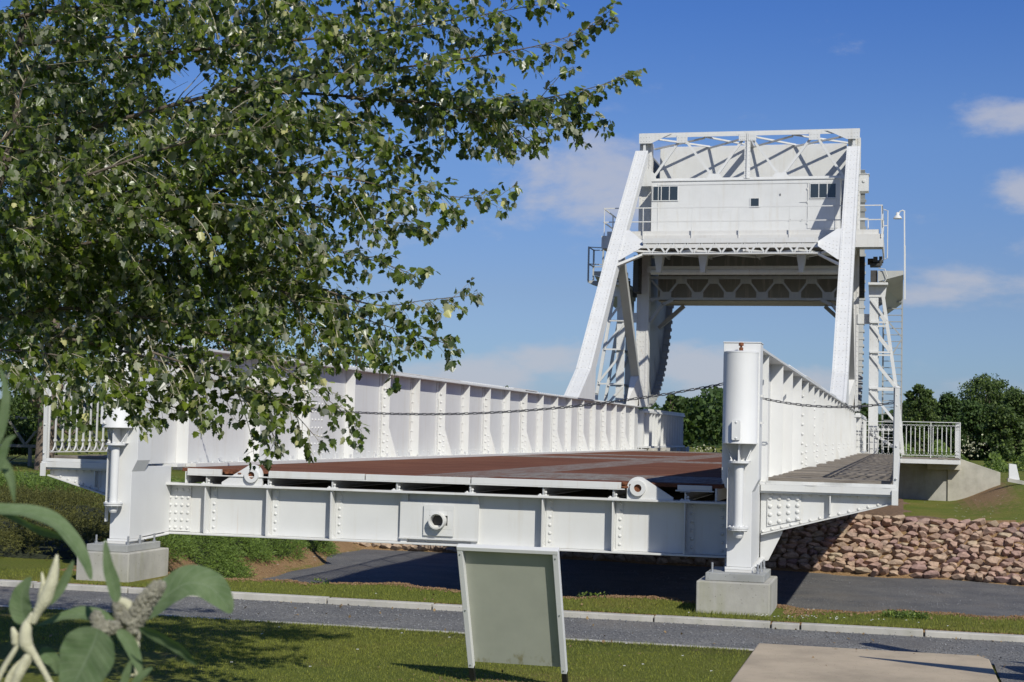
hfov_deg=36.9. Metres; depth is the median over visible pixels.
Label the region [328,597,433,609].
kerb stone
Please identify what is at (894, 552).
riprap stone
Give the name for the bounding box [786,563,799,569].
riprap stone
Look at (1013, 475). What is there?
marker stone
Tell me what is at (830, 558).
riprap stone
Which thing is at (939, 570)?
riprap stone
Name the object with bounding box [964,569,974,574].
riprap stone
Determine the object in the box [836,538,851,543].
riprap stone
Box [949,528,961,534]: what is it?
riprap stone
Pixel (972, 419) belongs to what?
broadleaf tree
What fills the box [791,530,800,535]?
riprap stone
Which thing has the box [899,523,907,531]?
riprap stone
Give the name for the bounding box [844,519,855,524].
riprap stone
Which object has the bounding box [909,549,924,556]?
riprap stone
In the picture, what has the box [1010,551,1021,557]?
riprap stone
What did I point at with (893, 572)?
riprap stone
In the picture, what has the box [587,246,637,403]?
support tower
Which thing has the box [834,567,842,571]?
riprap stone
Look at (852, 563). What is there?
riprap stone
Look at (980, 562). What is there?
riprap stone
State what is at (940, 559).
riprap stone
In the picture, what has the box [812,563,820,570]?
riprap stone
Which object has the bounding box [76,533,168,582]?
concrete footing
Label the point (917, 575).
riprap stone
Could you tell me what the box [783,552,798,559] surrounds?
riprap stone
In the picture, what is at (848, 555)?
riprap stone
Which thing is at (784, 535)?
riprap stone
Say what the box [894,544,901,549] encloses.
riprap stone
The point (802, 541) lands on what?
riprap stone
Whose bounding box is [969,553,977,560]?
riprap stone
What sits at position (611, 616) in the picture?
kerb stone
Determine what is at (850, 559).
riprap stone
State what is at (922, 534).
riprap stone
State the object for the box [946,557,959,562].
riprap stone
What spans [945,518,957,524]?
riprap stone
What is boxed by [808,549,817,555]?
riprap stone
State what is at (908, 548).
riprap stone
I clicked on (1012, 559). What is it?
riprap stone
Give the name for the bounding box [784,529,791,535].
riprap stone
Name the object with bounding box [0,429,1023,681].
lawn ground
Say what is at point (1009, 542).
riprap stone
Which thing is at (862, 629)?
kerb stone
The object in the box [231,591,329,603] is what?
kerb stone
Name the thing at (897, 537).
riprap stone
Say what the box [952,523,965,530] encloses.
riprap stone
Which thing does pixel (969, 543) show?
riprap stone
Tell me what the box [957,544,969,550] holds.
riprap stone
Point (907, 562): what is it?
riprap stone
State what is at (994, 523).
riprap stone
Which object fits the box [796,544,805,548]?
riprap stone
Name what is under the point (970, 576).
riprap stone
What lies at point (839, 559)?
riprap stone
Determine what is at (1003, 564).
riprap stone
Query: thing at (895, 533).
riprap stone
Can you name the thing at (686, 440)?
wood
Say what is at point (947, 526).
riprap stone
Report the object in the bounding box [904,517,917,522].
riprap stone
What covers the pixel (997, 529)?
riprap stone
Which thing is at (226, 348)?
poplar tree
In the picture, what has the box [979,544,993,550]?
riprap stone
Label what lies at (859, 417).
track girder
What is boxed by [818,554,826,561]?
riprap stone
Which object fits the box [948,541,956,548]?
riprap stone
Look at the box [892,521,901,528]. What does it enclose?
riprap stone
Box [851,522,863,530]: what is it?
riprap stone
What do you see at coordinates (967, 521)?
riprap stone
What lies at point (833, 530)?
riprap stone
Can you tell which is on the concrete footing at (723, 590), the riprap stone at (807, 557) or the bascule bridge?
the bascule bridge
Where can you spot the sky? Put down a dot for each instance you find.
(933, 90)
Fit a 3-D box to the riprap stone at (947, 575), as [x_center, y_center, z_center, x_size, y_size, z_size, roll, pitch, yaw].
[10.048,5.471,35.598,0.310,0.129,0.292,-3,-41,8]
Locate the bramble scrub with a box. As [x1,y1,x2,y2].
[900,439,1023,472]
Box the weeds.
[310,578,928,619]
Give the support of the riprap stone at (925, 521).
on the bank soil
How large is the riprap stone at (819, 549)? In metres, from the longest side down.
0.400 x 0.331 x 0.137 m
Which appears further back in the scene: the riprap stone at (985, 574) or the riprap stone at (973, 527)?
the riprap stone at (973, 527)
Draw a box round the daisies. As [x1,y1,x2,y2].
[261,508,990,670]
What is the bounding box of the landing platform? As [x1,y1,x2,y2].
[900,456,960,464]
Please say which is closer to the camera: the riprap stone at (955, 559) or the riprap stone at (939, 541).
the riprap stone at (955, 559)
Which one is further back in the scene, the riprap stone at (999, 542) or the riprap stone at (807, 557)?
the riprap stone at (807, 557)
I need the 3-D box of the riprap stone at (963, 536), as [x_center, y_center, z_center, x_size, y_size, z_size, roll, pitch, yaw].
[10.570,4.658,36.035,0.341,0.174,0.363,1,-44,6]
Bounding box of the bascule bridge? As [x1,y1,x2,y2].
[40,128,899,569]
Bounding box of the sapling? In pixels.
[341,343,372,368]
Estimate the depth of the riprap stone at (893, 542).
36.53 m
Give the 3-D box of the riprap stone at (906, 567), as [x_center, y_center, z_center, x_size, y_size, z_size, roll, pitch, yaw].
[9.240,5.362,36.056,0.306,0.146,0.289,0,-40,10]
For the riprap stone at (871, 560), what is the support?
on the bank soil
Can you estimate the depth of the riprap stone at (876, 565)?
36.28 m
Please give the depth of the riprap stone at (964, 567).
35.47 m
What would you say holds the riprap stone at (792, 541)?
on the bank soil
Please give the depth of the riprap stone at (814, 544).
37.23 m
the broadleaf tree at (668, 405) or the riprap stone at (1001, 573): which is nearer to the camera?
the riprap stone at (1001, 573)
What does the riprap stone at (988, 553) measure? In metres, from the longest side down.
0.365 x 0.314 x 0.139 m
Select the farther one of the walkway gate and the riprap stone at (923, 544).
the walkway gate
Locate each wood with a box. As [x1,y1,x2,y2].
[0,394,977,446]
[638,386,1015,453]
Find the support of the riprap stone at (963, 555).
on the bank soil
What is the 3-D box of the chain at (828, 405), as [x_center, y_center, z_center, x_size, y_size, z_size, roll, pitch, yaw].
[3.088,0.608,15.307,1.406,0.118,0.025,1,-3,10]
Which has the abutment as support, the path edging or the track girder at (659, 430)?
the track girder at (659, 430)
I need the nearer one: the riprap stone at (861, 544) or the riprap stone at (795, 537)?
the riprap stone at (861, 544)
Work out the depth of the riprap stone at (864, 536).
36.88 m
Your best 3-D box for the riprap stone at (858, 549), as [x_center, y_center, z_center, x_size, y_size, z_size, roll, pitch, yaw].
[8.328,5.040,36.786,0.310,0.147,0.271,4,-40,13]
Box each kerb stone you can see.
[0,579,36,587]
[33,582,131,592]
[128,587,197,596]
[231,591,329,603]
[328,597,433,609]
[433,603,462,610]
[563,610,653,621]
[654,615,770,627]
[772,622,799,629]
[801,623,922,636]
[925,630,1023,641]
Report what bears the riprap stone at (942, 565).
on the bank soil
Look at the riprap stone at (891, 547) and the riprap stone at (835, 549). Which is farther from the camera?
the riprap stone at (835, 549)
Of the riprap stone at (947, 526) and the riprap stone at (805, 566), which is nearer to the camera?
the riprap stone at (947, 526)
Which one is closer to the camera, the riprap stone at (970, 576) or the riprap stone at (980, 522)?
the riprap stone at (970, 576)
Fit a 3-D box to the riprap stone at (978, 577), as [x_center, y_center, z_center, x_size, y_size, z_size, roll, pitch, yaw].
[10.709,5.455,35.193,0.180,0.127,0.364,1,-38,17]
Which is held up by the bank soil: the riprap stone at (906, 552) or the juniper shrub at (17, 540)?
the riprap stone at (906, 552)
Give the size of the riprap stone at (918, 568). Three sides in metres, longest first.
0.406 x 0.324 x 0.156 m
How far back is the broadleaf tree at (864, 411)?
100.94 m
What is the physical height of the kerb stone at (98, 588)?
0.147 m
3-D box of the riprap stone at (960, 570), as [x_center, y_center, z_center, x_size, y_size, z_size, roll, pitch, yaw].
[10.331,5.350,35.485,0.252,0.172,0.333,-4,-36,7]
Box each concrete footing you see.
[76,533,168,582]
[696,558,776,615]
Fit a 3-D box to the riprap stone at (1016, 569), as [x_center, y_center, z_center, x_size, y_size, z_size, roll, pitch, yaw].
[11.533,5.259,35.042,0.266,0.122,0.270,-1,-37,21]
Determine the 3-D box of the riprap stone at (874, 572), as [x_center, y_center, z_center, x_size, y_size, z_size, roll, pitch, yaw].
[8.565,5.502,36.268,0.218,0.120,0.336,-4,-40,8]
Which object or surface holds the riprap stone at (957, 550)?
on the bank soil
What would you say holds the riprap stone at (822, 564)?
on the bank soil
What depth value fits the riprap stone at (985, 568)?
35.23 m
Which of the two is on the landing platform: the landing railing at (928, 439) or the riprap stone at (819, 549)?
the landing railing at (928, 439)
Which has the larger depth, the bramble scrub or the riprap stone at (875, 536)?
the bramble scrub
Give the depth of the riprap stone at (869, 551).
36.55 m
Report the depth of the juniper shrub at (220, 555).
31.55 m
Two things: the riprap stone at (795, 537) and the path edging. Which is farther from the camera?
the riprap stone at (795, 537)
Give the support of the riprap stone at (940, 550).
on the bank soil
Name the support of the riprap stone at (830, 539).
on the bank soil
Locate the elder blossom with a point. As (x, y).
(960, 455)
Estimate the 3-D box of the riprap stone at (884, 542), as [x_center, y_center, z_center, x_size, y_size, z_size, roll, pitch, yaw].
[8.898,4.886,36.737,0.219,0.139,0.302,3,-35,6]
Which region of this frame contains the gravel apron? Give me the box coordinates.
[993,660,1023,681]
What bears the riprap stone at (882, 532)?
on the bank soil
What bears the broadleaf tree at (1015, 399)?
on the lawn ground at (1002, 501)
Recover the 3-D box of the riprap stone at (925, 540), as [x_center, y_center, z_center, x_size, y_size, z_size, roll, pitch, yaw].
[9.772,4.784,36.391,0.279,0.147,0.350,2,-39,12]
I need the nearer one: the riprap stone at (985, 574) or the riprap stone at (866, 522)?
the riprap stone at (985, 574)
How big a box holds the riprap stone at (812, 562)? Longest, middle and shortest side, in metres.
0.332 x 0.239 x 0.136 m
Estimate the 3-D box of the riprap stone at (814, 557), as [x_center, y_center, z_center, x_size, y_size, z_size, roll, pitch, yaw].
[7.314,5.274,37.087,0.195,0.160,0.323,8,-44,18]
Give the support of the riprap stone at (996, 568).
on the bank soil
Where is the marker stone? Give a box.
[1007,464,1023,484]
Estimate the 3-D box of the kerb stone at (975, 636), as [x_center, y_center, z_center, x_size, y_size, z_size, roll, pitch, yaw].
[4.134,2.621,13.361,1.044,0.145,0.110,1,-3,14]
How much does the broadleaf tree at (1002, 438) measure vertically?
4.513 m
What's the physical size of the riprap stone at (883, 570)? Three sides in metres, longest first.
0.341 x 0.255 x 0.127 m
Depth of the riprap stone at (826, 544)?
37.17 m
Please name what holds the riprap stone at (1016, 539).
on the bank soil
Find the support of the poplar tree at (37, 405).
on the lawn ground at (1002, 501)
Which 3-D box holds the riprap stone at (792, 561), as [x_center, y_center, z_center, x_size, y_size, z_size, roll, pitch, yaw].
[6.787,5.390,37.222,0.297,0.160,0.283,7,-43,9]
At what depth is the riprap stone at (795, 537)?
37.55 m
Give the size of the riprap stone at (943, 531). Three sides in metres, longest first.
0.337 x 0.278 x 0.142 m
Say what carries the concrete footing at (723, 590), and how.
on the lawn ground at (1002, 501)
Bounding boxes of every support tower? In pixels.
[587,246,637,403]
[857,268,903,454]
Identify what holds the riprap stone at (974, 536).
on the bank soil
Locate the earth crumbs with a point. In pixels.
(798, 610)
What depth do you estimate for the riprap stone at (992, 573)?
35.06 m
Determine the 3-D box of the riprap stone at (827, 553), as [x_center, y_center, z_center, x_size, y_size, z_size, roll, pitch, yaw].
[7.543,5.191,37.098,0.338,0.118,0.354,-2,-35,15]
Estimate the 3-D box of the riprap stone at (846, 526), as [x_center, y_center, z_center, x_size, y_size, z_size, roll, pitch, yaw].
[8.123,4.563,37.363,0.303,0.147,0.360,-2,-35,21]
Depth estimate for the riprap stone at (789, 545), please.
37.40 m
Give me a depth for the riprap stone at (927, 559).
35.90 m
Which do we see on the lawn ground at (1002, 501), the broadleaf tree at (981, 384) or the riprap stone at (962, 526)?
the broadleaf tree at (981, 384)
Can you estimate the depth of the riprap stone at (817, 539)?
37.35 m
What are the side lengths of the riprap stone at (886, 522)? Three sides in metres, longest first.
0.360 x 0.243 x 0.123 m
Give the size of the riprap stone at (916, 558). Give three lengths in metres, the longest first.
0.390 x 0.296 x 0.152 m
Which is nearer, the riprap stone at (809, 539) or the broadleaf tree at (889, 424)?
the riprap stone at (809, 539)
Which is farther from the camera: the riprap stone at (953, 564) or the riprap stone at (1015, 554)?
the riprap stone at (953, 564)
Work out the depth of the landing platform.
44.34 m
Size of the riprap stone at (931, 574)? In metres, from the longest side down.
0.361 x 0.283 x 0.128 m
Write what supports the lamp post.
attached to the support tower at (886, 291)
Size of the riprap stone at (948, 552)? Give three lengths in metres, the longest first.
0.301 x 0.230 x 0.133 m
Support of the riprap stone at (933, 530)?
on the bank soil
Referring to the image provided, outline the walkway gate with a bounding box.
[858,421,892,453]
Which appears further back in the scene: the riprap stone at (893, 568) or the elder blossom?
the elder blossom
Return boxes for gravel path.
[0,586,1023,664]
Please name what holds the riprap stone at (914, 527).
on the bank soil
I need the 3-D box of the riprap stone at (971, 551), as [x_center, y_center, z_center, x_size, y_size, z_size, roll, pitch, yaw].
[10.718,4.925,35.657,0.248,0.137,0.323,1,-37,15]
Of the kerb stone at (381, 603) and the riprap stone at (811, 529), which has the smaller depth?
the kerb stone at (381, 603)
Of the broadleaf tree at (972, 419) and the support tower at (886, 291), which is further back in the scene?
the broadleaf tree at (972, 419)
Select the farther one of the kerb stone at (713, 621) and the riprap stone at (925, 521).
the riprap stone at (925, 521)
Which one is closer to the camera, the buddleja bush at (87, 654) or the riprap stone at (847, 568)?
the buddleja bush at (87, 654)
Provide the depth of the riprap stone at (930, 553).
35.96 m
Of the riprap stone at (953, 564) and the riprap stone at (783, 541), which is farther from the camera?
the riprap stone at (783, 541)
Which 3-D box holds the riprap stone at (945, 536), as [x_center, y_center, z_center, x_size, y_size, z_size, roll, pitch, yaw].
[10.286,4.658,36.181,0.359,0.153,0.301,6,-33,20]
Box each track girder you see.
[637,409,688,451]
[854,413,866,452]
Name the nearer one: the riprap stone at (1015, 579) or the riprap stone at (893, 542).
the riprap stone at (1015, 579)
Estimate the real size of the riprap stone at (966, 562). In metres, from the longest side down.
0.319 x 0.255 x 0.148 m
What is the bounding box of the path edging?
[0,605,753,650]
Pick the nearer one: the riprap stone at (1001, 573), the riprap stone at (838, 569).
the riprap stone at (1001, 573)
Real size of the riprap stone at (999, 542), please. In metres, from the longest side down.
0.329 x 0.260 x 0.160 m
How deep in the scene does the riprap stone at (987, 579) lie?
35.03 m
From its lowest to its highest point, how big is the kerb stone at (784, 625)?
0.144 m
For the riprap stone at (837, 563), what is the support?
on the bank soil
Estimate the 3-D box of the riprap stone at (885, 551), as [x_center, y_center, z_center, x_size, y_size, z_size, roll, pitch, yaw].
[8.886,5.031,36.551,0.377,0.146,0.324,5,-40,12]
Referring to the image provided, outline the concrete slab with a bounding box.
[731,643,998,681]
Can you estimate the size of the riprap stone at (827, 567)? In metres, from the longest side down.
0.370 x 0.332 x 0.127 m
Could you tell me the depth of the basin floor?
33.29 m
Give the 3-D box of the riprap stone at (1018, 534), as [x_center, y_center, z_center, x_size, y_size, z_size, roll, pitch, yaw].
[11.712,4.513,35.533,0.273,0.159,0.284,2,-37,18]
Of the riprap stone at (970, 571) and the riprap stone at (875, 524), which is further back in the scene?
the riprap stone at (875, 524)
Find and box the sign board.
[456,544,567,681]
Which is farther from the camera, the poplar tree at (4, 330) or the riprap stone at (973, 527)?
the poplar tree at (4, 330)
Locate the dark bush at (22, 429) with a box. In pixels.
[0,411,57,461]
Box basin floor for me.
[264,549,1023,617]
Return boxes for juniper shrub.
[0,466,103,507]
[0,481,173,571]
[14,471,340,578]
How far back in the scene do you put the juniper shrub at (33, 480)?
27.18 m
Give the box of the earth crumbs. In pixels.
[59,537,1023,681]
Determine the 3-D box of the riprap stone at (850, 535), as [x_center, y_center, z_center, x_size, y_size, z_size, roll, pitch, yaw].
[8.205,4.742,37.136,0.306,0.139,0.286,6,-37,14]
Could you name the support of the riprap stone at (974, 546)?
on the bank soil
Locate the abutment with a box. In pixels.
[898,457,999,500]
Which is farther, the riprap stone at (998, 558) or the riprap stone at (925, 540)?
the riprap stone at (925, 540)
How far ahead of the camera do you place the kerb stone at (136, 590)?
15.32 m
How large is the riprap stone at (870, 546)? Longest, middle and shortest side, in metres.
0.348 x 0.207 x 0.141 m
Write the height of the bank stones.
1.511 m
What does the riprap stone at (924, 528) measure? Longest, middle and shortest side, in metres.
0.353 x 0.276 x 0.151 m
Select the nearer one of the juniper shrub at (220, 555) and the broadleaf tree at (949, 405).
the juniper shrub at (220, 555)
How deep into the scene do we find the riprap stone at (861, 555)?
36.60 m
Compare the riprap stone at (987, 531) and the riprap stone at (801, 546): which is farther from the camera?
the riprap stone at (801, 546)
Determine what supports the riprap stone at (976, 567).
on the bank soil
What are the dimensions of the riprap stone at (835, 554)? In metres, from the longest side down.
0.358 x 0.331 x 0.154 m
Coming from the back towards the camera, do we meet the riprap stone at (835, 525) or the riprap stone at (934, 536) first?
the riprap stone at (835, 525)
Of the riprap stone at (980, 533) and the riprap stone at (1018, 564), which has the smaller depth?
the riprap stone at (1018, 564)
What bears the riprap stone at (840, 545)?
on the bank soil
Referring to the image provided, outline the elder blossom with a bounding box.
[688,434,997,460]
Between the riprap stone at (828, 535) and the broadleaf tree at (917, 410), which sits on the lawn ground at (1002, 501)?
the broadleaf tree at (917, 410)
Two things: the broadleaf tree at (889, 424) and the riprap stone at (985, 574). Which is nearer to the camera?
the riprap stone at (985, 574)
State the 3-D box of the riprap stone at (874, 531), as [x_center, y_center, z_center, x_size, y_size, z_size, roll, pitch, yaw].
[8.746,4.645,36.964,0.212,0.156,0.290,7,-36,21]
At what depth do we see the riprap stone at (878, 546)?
36.60 m
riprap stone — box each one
[776,547,785,554]
[778,561,786,567]
[779,539,787,544]
[780,532,787,538]
[783,543,796,548]
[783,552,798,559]
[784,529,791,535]
[786,559,797,563]
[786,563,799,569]
[788,536,801,539]
[788,539,797,543]
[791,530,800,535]
[793,526,804,530]
[795,547,807,554]
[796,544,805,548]
[797,539,807,544]
[797,558,808,563]
[798,554,810,560]
[799,563,811,569]
[800,531,811,537]
[803,537,812,541]
[804,522,818,527]
[805,526,818,532]
[808,542,821,546]
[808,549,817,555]
[809,560,818,565]
[810,554,818,560]
[811,531,824,536]
[812,537,824,542]
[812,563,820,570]
[813,547,827,552]
[818,551,829,555]
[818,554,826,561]
[819,525,827,532]
[819,561,832,566]
[820,541,832,546]
[821,520,835,524]
[821,564,833,571]
[823,536,836,542]
[824,533,834,537]
[826,522,839,527]
[827,527,838,533]
[827,556,834,561]
[828,547,839,551]
[829,552,842,557]
[832,560,846,566]
[833,533,844,537]
[833,542,847,547]
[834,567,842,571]
[835,557,846,562]
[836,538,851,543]
[838,528,846,534]
[839,523,850,530]
[840,546,852,553]
[842,552,855,559]
[843,565,854,571]
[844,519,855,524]
[845,532,857,538]
[847,557,854,561]
[847,561,854,566]
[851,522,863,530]
[852,537,865,543]
[853,546,865,553]
[855,553,867,558]
[855,558,863,564]
[855,563,867,566]
[855,567,871,573]
[856,519,871,525]
[857,528,870,534]
[858,534,869,539]
[858,542,865,546]
[864,549,877,554]
[864,557,878,564]
[866,539,879,544]
[866,542,873,548]
[867,552,882,557]
[868,562,880,569]
[870,534,879,539]
[870,568,878,576]
[871,529,878,535]
[872,521,882,527]
[874,542,883,549]
[878,548,891,553]
[878,567,888,574]
[879,530,888,535]
[879,534,892,540]
[879,558,887,565]
[881,540,887,545]
[882,518,891,526]
[882,554,892,560]
[883,545,893,549]
[884,526,898,532]
[887,559,902,565]
[888,539,897,545]
[889,566,898,570]
[889,570,898,575]
[890,530,902,536]
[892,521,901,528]
[892,535,900,541]
[892,550,900,555]
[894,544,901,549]
[894,553,906,559]
[898,568,909,575]
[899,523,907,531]
[899,565,911,570]
[900,535,910,541]
[901,521,915,527]
[901,550,909,556]
[902,546,913,551]
[903,531,917,537]
[903,560,911,565]
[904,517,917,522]
[907,556,922,562]
[908,524,918,532]
[909,540,918,545]
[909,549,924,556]
[909,572,923,577]
[910,564,926,572]
[912,561,926,564]
[917,518,930,525]
[918,531,926,537]
[919,526,928,532]
[919,538,929,542]
[919,542,926,547]
[922,557,931,562]
[924,570,939,578]
[925,550,936,556]
[926,533,940,539]
[926,561,938,566]
[927,542,940,548]
[927,566,941,572]
[929,526,938,533]
[929,539,943,543]
[930,519,944,524]
[931,554,945,563]
[936,548,943,553]
[938,523,951,529]
[939,528,949,534]
[939,563,948,568]
[939,572,951,577]
[940,533,955,540]
[941,565,954,573]
[944,538,952,545]
[944,550,952,554]
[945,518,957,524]
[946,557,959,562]
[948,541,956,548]
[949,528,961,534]
[949,562,956,567]
[951,573,965,579]
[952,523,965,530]
[952,548,967,553]
[954,539,966,544]
[954,567,964,573]
[955,534,969,539]
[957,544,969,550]
[957,552,969,559]
[957,565,968,569]
[958,519,970,525]
[960,559,970,565]
[961,529,972,535]
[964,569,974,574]
[966,541,977,545]
[966,573,974,579]
[967,523,978,530]
[968,548,978,555]
[968,564,979,570]
[969,533,979,540]
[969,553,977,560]
[970,518,985,525]
[970,544,979,549]
[971,558,983,565]
[973,530,982,537]
[975,571,987,576]
[975,573,982,581]
[977,541,993,545]
[978,535,991,541]
[978,554,985,559]
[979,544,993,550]
[979,550,994,556]
[980,565,990,572]
[982,528,995,535]
[983,576,993,582]
[984,558,998,566]
[985,520,998,526]
[985,556,1001,560]
[986,527,1002,532]
[988,571,996,576]
[990,566,1003,572]
[991,537,1004,542]
[993,539,1004,545]
[993,576,1010,582]
[995,548,1001,555]
[996,571,1006,576]
[997,532,1011,538]
[998,522,1009,528]
[998,561,1012,567]
[1001,557,1015,563]
[1002,549,1009,555]
[1003,527,1017,533]
[1004,566,1011,572]
[1005,536,1019,542]
[1005,539,1013,546]
[1010,522,1018,527]
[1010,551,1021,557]
[1011,567,1022,572]
[1011,575,1020,583]
[1012,531,1023,537]
[1013,547,1023,551]
[1013,561,1023,568]
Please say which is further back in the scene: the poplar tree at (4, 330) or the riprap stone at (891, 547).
the poplar tree at (4, 330)
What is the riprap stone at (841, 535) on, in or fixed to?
on the bank soil
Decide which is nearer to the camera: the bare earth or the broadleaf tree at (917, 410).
the bare earth
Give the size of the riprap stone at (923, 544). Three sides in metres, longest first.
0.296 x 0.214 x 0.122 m
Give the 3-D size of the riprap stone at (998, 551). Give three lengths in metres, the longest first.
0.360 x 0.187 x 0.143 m
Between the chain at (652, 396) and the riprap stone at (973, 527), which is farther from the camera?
the riprap stone at (973, 527)
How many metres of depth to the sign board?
9.88 m
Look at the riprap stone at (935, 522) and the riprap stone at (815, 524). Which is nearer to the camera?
the riprap stone at (935, 522)
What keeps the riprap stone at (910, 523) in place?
on the bank soil
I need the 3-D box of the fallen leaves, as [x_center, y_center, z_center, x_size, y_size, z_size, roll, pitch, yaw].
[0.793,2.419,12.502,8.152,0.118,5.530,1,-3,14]
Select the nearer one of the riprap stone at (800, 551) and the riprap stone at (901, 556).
the riprap stone at (901, 556)
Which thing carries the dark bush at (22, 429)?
on the lawn ground at (1002, 501)
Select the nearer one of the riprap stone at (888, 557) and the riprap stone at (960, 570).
the riprap stone at (960, 570)
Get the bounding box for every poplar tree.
[0,0,647,472]
[0,46,204,469]
[0,185,30,402]
[165,235,323,361]
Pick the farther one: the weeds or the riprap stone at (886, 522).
the riprap stone at (886, 522)
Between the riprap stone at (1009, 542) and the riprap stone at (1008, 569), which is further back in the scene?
the riprap stone at (1009, 542)
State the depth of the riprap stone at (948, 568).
35.54 m
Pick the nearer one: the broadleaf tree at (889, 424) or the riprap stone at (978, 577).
the riprap stone at (978, 577)
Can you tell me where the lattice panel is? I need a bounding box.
[0,416,107,465]
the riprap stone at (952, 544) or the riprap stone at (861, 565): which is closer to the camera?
the riprap stone at (952, 544)
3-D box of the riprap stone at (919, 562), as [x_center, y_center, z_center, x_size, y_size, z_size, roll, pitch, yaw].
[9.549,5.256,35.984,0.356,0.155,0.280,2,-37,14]
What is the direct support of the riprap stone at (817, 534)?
on the bank soil
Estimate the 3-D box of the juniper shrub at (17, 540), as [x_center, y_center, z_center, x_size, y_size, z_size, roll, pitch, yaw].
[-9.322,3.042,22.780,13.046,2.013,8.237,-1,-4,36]
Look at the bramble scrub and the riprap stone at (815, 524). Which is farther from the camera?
the bramble scrub
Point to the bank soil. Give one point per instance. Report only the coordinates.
(920, 517)
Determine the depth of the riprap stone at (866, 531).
36.96 m
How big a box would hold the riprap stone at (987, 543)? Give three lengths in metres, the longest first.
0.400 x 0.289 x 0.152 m
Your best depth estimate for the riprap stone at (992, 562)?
35.19 m
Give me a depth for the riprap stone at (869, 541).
36.75 m
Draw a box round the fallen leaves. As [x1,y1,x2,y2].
[43,583,1005,671]
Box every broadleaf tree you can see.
[662,393,679,411]
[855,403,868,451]
[879,409,905,453]
[902,383,941,456]
[932,392,967,455]
[947,398,994,459]
[957,373,1021,445]
[981,403,1023,461]
[992,386,1023,459]
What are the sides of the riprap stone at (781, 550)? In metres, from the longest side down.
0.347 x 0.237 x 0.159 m
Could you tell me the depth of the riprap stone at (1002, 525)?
35.78 m
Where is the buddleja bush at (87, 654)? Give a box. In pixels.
[0,367,233,681]
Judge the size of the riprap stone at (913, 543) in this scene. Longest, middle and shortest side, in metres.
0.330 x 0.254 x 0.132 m
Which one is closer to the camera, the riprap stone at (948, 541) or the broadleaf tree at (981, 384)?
the riprap stone at (948, 541)
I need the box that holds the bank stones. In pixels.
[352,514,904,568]
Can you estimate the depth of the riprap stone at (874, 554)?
36.47 m
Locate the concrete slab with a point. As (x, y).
(764, 662)
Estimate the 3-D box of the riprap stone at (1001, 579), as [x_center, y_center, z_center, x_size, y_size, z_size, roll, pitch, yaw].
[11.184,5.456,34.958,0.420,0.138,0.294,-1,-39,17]
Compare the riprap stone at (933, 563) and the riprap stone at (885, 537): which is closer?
the riprap stone at (933, 563)
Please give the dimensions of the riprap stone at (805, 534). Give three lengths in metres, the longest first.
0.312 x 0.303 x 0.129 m
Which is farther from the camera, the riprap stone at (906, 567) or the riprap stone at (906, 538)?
the riprap stone at (906, 538)
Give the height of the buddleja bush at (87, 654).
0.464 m
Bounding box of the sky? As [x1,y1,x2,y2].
[0,0,1023,413]
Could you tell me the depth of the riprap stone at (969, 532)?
35.95 m
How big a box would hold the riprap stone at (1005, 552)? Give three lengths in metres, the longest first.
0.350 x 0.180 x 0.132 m
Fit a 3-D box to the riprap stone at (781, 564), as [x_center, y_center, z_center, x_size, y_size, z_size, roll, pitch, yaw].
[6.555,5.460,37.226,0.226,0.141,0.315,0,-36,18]
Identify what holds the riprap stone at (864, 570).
on the bank soil
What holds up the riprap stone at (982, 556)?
on the bank soil
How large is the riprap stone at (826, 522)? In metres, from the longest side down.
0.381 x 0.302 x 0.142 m
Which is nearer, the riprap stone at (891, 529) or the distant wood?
the riprap stone at (891, 529)
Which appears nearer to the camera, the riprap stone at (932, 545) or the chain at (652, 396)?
the chain at (652, 396)
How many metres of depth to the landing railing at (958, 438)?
45.33 m
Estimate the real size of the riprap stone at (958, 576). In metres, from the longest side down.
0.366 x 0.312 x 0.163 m
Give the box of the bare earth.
[785,498,911,527]
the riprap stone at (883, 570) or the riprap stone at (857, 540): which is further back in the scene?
the riprap stone at (857, 540)
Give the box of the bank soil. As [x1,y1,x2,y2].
[830,514,1009,525]
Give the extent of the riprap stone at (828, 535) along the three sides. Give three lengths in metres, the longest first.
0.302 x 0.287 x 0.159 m
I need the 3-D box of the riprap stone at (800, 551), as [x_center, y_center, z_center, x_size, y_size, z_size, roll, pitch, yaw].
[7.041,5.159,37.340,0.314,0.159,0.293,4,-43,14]
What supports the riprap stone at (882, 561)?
on the bank soil
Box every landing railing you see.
[901,421,960,458]
[955,422,960,457]
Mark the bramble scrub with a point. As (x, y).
(996, 465)
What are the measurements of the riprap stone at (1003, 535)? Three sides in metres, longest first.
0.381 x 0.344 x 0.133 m
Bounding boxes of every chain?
[218,383,722,414]
[762,397,892,407]
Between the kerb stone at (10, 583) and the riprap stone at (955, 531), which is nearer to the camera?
the kerb stone at (10, 583)
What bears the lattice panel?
on the lawn ground at (1002, 501)
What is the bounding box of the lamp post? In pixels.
[893,210,905,299]
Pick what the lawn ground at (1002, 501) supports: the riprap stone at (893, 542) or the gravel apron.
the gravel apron
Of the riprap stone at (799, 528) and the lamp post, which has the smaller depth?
the riprap stone at (799, 528)
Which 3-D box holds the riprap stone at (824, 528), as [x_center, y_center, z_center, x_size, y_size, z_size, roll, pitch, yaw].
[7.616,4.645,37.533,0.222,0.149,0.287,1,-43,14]
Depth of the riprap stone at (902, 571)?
35.92 m
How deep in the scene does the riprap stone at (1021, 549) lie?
35.22 m
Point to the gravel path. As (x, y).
(66, 599)

